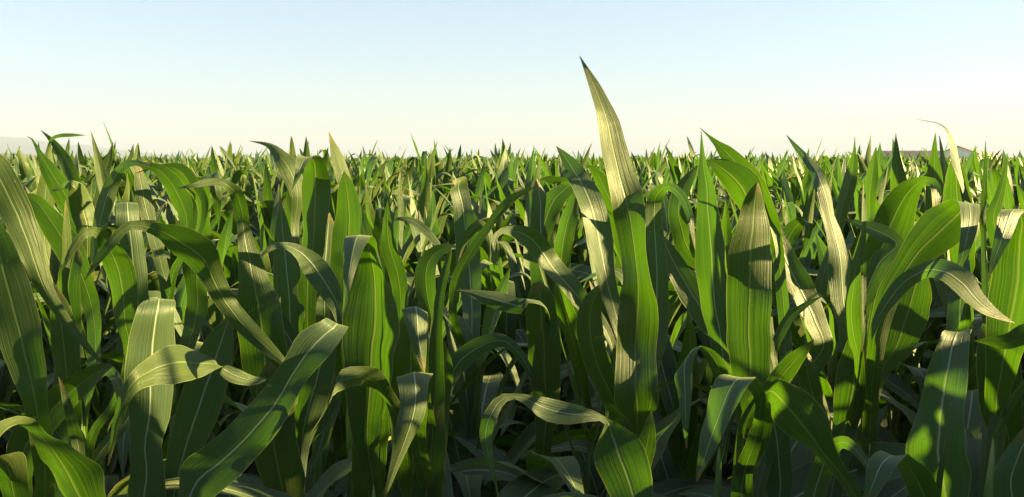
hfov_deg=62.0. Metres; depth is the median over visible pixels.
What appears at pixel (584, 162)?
corn plant
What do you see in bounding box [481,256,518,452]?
corn plant
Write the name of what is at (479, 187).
corn plant
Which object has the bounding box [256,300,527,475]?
corn plant
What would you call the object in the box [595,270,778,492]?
corn plant
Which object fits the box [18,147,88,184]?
corn plant
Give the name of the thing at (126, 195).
corn plant
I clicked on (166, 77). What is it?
sky
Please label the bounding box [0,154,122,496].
corn plant
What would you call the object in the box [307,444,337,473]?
corn plant
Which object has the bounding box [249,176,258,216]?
corn plant
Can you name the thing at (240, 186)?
corn plant
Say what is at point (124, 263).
corn plant
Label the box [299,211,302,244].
corn plant
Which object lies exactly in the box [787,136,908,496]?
corn plant
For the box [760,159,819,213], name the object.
corn plant
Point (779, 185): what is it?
corn plant
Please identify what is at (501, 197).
corn plant
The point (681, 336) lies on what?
corn plant
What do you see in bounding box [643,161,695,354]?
corn plant
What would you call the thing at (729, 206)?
corn plant
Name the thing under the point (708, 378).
corn plant
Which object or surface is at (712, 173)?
corn plant
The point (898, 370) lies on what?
corn plant
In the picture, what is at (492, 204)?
corn plant
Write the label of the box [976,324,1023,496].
corn plant
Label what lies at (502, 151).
corn plant
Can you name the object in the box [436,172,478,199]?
corn plant
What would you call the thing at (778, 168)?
corn field
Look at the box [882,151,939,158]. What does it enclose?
shed
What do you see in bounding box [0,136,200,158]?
mountain ridge
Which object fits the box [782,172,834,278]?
corn plant
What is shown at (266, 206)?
corn plant
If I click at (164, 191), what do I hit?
corn plant
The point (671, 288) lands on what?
corn plant
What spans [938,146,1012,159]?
barn
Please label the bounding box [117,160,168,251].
corn plant
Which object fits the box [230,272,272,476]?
corn plant
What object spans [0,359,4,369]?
corn plant
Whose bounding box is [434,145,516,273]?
corn plant
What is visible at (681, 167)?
corn plant
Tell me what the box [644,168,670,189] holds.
corn plant
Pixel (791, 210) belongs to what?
corn plant
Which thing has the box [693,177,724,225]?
corn plant
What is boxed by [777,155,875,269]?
corn plant
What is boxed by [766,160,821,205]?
corn plant
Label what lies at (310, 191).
corn plant
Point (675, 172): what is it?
corn plant
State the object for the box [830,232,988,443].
corn plant
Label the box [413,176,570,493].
corn plant
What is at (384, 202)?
corn plant
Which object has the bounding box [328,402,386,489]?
corn plant
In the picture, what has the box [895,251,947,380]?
corn plant
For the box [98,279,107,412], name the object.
corn plant
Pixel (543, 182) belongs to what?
corn plant
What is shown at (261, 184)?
corn plant
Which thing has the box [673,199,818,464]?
corn plant
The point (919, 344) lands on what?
corn plant
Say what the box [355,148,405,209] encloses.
corn plant
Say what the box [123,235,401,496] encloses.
corn plant
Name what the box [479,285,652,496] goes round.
corn plant
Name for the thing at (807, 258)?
corn plant
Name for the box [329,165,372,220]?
corn plant
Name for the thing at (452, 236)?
corn plant
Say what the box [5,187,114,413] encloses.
corn plant
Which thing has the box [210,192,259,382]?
corn plant
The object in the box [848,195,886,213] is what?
corn plant
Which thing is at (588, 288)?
corn plant
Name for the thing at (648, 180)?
corn plant
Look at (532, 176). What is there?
corn plant
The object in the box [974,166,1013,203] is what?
corn plant
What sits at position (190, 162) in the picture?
corn plant
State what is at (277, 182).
corn plant
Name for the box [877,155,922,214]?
corn plant
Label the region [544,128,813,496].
corn plant
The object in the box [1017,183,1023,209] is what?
corn plant
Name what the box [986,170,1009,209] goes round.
corn plant
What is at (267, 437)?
corn plant
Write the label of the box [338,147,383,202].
corn plant
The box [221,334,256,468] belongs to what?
corn plant
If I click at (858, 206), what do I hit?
corn plant
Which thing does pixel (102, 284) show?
corn plant
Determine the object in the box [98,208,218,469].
corn plant
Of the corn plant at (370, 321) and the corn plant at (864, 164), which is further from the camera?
the corn plant at (864, 164)
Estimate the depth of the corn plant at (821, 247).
3.35 m
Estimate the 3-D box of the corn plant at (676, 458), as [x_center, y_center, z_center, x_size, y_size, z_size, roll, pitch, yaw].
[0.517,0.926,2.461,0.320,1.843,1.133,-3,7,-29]
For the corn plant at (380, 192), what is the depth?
6.37 m
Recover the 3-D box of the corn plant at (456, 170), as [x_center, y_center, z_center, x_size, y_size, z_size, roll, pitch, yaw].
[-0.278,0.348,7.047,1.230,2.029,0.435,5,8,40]
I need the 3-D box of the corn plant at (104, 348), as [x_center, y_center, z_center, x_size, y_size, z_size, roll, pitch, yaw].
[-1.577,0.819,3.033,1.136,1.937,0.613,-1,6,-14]
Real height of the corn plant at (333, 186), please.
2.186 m
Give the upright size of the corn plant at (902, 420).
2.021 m
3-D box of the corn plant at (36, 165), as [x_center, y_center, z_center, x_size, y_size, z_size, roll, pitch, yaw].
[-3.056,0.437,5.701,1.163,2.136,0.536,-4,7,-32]
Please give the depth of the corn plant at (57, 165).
6.52 m
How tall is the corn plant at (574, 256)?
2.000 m
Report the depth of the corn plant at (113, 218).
5.12 m
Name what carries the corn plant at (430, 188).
on the ground
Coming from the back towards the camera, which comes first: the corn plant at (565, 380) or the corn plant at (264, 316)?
the corn plant at (565, 380)
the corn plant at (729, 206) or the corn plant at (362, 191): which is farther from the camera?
the corn plant at (729, 206)
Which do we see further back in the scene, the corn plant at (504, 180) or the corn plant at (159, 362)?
the corn plant at (504, 180)
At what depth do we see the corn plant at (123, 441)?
2.60 m
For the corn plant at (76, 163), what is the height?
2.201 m
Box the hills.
[0,153,36,158]
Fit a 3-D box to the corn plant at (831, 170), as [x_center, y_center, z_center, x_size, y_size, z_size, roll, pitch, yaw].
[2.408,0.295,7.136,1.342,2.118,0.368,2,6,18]
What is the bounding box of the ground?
[118,400,910,491]
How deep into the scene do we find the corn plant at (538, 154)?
6.90 m
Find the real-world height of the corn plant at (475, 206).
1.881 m
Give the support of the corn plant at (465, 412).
on the ground
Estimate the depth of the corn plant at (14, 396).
4.28 m
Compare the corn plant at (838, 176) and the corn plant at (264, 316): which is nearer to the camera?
the corn plant at (264, 316)
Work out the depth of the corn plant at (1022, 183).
5.88 m
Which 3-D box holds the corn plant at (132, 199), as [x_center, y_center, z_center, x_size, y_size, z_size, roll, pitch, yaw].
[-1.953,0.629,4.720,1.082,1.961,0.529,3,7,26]
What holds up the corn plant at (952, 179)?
on the ground
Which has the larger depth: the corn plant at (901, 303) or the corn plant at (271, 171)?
the corn plant at (271, 171)
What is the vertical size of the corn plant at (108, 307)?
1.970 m
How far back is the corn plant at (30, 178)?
6.39 m
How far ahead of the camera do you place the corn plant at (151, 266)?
3.92 m
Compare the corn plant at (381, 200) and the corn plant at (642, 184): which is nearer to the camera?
the corn plant at (381, 200)
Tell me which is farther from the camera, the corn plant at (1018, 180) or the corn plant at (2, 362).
the corn plant at (1018, 180)
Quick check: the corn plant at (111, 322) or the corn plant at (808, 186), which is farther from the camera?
the corn plant at (808, 186)
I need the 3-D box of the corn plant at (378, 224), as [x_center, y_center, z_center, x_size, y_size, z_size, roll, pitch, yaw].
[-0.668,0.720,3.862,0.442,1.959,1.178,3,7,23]
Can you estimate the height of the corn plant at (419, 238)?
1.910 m
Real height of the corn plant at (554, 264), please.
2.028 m
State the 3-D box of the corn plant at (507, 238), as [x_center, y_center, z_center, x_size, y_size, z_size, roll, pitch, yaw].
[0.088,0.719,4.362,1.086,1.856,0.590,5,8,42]
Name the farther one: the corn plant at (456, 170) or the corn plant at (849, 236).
the corn plant at (456, 170)
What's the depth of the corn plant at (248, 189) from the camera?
6.90 m
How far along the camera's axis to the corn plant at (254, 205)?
5.52 m
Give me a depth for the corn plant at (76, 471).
1.35 m
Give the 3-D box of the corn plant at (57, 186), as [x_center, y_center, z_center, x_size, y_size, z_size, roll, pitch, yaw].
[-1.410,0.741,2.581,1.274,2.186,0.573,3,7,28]
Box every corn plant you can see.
[0,130,255,496]
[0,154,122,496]
[0,233,119,450]
[0,285,221,496]
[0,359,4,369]
[0,378,105,496]
[2,203,176,474]
[4,335,109,452]
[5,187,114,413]
[5,262,254,473]
[16,214,113,400]
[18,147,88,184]
[24,152,116,315]
[26,161,32,192]
[26,193,254,496]
[27,167,35,191]
[33,153,114,224]
[35,153,86,207]
[42,184,169,469]
[55,158,86,174]
[56,181,105,346]
[80,159,121,185]
[81,276,241,477]
[84,178,461,496]
[89,156,129,344]
[89,160,221,469]
[93,195,122,347]
[94,210,270,472]
[98,168,111,465]
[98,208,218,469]
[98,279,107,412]
[99,192,165,343]
[99,209,165,466]
[102,199,236,417]
[103,173,170,350]
[105,271,231,419]
[107,299,267,496]
[109,202,217,363]
[112,187,150,314]
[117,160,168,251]
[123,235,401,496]
[124,149,166,203]
[134,150,179,250]
[154,205,173,223]
[157,160,232,210]
[170,141,391,496]
[178,311,347,496]
[188,157,196,175]
[191,166,251,205]
[195,165,259,219]
[206,142,247,207]
[208,171,231,414]
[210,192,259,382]
[211,163,290,246]
[211,184,248,269]
[216,233,257,470]
[217,223,274,468]
[218,132,482,496]
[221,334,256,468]
[228,151,289,237]
[228,188,302,381]
[229,173,281,413]
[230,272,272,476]
[231,174,275,212]
[242,183,256,228]
[249,175,274,200]
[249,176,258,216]
[250,149,338,205]
[252,187,289,243]
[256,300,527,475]
[257,152,275,195]
[261,175,290,197]
[299,186,409,259]
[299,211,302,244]
[302,137,309,175]
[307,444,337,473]
[324,171,525,496]
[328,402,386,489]
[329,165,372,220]
[331,186,360,217]
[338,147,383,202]
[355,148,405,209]
[356,173,374,210]
[357,160,365,210]
[365,187,450,343]
[369,196,413,275]
[372,180,393,205]
[377,186,408,203]
[377,186,449,213]
[378,191,406,271]
[379,239,389,285]
[384,178,409,209]
[384,244,564,496]
[385,184,419,306]
[388,184,407,230]
[389,203,417,261]
[391,147,440,214]
[391,170,419,190]
[393,192,535,448]
[405,164,462,313]
[406,207,566,467]
[407,201,534,415]
[408,189,447,447]
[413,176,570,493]
[418,170,447,242]
[427,149,466,232]
[428,268,599,496]
[429,160,496,226]
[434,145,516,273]
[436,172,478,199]
[440,175,459,243]
[441,191,597,470]
[441,201,510,316]
[443,168,496,195]
[444,197,513,268]
[445,197,567,378]
[447,272,593,492]
[449,176,601,496]
[449,176,730,496]
[450,193,709,496]
[450,266,710,496]
[468,156,486,194]
[470,148,540,428]
[479,192,535,442]
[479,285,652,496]
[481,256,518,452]
[485,138,508,179]
[492,268,734,494]
[495,173,524,425]
[500,212,573,468]
[501,186,676,455]
[503,170,565,256]
[503,184,616,430]
[505,210,568,376]
[508,148,523,213]
[511,199,616,455]
[517,180,731,456]
[517,193,587,453]
[524,245,693,407]
[534,145,590,212]
[535,149,564,180]
[535,162,546,191]
[540,174,595,428]
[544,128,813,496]
[545,159,554,193]
[552,154,565,206]
[556,57,694,467]
[563,232,709,496]
[586,243,737,481]
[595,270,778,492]
[603,161,664,205]
[608,195,849,496]
[637,150,692,196]
[639,169,656,207]
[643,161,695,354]
[643,187,696,204]
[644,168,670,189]
[646,310,710,482]
[652,280,900,479]
[664,131,905,496]
[665,145,723,215]
[665,179,726,219]
[667,156,698,197]
[667,157,726,212]
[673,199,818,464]
[674,346,862,496]
[677,227,702,384]
[679,303,873,496]
[681,201,825,436]
[692,168,727,217]
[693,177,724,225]
[694,191,818,259]
[694,199,738,478]
[694,219,785,480]
[696,172,733,217]
[696,193,735,234]
[699,134,905,488]
[700,210,903,379]
[726,293,886,464]
[730,216,738,232]
[733,351,904,418]
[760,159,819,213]
[761,165,782,207]
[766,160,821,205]
[767,162,818,222]
[769,192,795,223]
[771,293,793,363]
[772,157,836,195]
[775,152,848,216]
[776,160,833,269]
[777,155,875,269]
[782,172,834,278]
[783,161,878,227]
[783,167,828,226]
[784,186,853,282]
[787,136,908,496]
[796,165,923,428]
[797,200,856,251]
[812,158,891,240]
[813,218,859,374]
[827,119,979,442]
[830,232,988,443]
[831,177,927,393]
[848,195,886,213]
[849,178,989,439]
[849,193,919,218]
[856,176,1013,496]
[857,132,888,199]
[863,326,972,496]
[877,144,890,192]
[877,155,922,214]
[884,214,1023,425]
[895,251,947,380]
[896,254,981,439]
[896,316,981,369]
[910,227,990,388]
[916,147,976,210]
[919,163,989,203]
[919,195,924,215]
[920,177,994,394]
[922,247,1023,424]
[944,164,1014,329]
[965,141,1023,496]
[972,238,1022,362]
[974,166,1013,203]
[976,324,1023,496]
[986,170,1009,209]
[988,154,1001,178]
[1013,156,1020,208]
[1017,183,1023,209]
[1020,173,1023,191]
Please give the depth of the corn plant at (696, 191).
6.47 m
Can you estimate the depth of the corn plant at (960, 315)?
2.16 m
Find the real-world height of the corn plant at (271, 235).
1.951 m
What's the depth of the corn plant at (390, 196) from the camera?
4.93 m
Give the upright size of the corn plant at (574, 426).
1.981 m
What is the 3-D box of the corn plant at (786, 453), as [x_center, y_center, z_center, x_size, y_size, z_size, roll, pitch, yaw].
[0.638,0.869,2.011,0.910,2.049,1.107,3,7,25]
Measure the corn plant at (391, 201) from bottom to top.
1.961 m
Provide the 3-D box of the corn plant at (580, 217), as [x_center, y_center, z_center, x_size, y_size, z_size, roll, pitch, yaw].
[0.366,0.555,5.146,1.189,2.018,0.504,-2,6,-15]
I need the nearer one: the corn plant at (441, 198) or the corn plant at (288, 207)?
the corn plant at (288, 207)
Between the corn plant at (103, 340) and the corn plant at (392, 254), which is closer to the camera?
the corn plant at (392, 254)
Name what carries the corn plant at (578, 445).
on the ground
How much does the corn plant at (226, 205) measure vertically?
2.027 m
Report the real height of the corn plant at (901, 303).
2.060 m
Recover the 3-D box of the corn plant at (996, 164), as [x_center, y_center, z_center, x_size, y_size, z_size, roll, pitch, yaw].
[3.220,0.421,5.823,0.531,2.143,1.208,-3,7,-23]
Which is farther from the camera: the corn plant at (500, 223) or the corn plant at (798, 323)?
the corn plant at (500, 223)
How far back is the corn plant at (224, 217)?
4.39 m
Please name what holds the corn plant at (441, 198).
on the ground
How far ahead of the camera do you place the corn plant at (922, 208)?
5.48 m
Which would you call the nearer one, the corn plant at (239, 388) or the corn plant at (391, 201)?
the corn plant at (239, 388)
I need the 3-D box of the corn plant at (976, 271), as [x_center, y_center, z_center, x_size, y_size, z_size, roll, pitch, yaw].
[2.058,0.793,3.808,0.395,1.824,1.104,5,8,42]
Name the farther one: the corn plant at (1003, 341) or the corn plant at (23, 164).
the corn plant at (23, 164)
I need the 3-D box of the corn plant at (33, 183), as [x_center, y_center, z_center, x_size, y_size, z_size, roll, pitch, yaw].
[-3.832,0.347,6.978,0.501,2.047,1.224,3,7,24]
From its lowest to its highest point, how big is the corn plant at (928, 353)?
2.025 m
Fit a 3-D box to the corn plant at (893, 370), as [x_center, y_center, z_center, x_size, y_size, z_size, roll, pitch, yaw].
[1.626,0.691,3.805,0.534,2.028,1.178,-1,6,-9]
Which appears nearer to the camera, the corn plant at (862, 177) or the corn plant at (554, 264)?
the corn plant at (554, 264)
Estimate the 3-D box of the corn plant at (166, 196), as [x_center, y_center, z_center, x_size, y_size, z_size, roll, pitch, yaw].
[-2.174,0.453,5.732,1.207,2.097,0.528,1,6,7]
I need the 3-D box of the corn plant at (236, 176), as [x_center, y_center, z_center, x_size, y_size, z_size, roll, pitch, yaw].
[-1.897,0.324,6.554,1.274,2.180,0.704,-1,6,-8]
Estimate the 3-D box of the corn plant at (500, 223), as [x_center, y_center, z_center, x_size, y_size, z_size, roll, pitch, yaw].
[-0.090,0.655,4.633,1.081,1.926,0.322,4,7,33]
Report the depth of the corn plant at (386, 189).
5.41 m
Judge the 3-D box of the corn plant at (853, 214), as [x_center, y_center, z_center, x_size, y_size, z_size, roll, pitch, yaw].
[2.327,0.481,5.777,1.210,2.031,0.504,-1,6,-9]
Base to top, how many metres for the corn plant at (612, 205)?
2.306 m
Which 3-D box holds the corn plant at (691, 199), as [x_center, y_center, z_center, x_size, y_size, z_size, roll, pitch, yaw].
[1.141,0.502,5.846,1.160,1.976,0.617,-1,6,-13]
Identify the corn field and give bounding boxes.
[0,122,1023,496]
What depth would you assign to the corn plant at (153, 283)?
3.10 m
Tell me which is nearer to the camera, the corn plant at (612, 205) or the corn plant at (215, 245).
the corn plant at (612, 205)
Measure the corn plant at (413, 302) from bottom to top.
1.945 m
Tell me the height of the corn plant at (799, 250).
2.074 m
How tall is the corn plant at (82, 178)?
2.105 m
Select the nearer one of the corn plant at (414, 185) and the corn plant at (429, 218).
the corn plant at (429, 218)
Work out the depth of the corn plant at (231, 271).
3.77 m
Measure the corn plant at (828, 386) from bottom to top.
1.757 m
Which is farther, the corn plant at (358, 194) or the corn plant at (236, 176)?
the corn plant at (236, 176)
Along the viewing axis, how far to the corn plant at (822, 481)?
1.84 m
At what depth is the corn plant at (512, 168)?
6.50 m
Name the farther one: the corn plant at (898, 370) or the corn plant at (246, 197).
the corn plant at (246, 197)
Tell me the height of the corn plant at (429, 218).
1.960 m
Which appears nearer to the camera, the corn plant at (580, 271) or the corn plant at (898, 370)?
the corn plant at (898, 370)
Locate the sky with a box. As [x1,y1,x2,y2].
[0,0,1023,158]
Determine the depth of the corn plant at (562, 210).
4.38 m
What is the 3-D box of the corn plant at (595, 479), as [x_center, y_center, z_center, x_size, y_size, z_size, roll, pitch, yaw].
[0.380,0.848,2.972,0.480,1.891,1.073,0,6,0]
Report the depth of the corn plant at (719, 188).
6.57 m
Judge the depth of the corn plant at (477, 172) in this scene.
6.83 m
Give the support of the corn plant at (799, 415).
on the ground
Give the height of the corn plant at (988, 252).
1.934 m
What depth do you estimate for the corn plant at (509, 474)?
2.28 m
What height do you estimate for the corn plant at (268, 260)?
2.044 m
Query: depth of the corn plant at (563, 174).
6.17 m
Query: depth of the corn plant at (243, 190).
5.53 m
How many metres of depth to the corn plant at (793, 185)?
6.11 m
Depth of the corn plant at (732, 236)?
4.41 m
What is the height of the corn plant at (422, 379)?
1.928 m
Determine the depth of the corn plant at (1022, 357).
2.98 m
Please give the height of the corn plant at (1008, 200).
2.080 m
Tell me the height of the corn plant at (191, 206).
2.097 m
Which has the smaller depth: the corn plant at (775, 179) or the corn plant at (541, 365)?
the corn plant at (541, 365)
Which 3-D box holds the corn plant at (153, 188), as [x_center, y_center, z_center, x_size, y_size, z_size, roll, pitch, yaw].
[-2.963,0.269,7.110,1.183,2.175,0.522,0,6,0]
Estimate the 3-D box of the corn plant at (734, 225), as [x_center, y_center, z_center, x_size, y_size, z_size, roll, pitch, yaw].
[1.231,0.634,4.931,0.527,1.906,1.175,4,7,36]
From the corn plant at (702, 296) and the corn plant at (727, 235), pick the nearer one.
the corn plant at (702, 296)
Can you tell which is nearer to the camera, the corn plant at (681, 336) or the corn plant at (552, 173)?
the corn plant at (681, 336)
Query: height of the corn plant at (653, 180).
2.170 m
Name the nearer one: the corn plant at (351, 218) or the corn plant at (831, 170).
the corn plant at (351, 218)
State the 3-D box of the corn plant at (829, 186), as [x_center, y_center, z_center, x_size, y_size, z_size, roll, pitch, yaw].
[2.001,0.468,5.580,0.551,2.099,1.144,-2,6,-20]
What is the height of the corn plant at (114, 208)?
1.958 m
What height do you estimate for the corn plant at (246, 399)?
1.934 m
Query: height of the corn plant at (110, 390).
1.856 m
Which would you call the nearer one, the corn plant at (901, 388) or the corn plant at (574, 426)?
the corn plant at (901, 388)
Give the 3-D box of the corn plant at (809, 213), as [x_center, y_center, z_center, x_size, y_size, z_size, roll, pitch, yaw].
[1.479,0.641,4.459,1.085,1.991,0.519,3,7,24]
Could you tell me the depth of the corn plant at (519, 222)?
5.00 m
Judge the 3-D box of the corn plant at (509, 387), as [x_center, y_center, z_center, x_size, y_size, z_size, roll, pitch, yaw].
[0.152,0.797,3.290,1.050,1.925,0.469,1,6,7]
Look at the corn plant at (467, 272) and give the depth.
2.47 m
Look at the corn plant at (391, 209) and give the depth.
4.41 m
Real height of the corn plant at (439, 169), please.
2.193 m
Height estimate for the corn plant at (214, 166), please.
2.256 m
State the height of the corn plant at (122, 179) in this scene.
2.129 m
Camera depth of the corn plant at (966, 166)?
6.18 m
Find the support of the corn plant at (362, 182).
on the ground
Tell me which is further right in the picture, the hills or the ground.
the ground
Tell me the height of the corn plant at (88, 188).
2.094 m
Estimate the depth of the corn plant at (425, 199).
4.47 m
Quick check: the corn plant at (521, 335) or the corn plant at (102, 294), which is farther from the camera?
the corn plant at (102, 294)
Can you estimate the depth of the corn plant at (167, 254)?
4.35 m
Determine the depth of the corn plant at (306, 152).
6.48 m
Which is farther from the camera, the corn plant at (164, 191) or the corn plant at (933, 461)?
the corn plant at (164, 191)
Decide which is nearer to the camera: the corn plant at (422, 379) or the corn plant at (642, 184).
the corn plant at (422, 379)
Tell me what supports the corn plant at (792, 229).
on the ground
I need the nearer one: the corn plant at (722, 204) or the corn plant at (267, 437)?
the corn plant at (267, 437)
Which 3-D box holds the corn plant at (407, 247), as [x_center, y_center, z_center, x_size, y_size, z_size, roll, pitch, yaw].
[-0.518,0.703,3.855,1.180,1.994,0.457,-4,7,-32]
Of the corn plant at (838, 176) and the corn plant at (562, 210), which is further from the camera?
the corn plant at (838, 176)
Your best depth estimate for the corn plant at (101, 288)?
4.67 m
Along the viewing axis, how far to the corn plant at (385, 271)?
2.88 m
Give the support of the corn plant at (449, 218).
on the ground
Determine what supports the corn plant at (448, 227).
on the ground
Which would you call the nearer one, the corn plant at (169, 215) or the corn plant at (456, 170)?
the corn plant at (169, 215)
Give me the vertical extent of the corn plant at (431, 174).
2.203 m
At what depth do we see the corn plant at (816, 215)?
5.02 m
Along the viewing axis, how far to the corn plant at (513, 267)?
3.71 m
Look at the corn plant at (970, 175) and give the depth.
6.62 m
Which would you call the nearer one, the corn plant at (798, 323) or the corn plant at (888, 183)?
the corn plant at (798, 323)
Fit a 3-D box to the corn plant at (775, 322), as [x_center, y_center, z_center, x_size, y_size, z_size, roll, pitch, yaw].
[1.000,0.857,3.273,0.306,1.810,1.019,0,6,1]
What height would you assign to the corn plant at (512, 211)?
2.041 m
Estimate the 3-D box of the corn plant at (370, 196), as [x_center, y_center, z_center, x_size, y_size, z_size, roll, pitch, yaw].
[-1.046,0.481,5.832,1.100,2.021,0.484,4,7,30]
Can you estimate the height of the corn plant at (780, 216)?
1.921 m
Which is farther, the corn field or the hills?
the hills
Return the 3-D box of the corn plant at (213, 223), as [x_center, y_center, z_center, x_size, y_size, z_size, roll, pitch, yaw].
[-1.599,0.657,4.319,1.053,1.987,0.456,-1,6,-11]

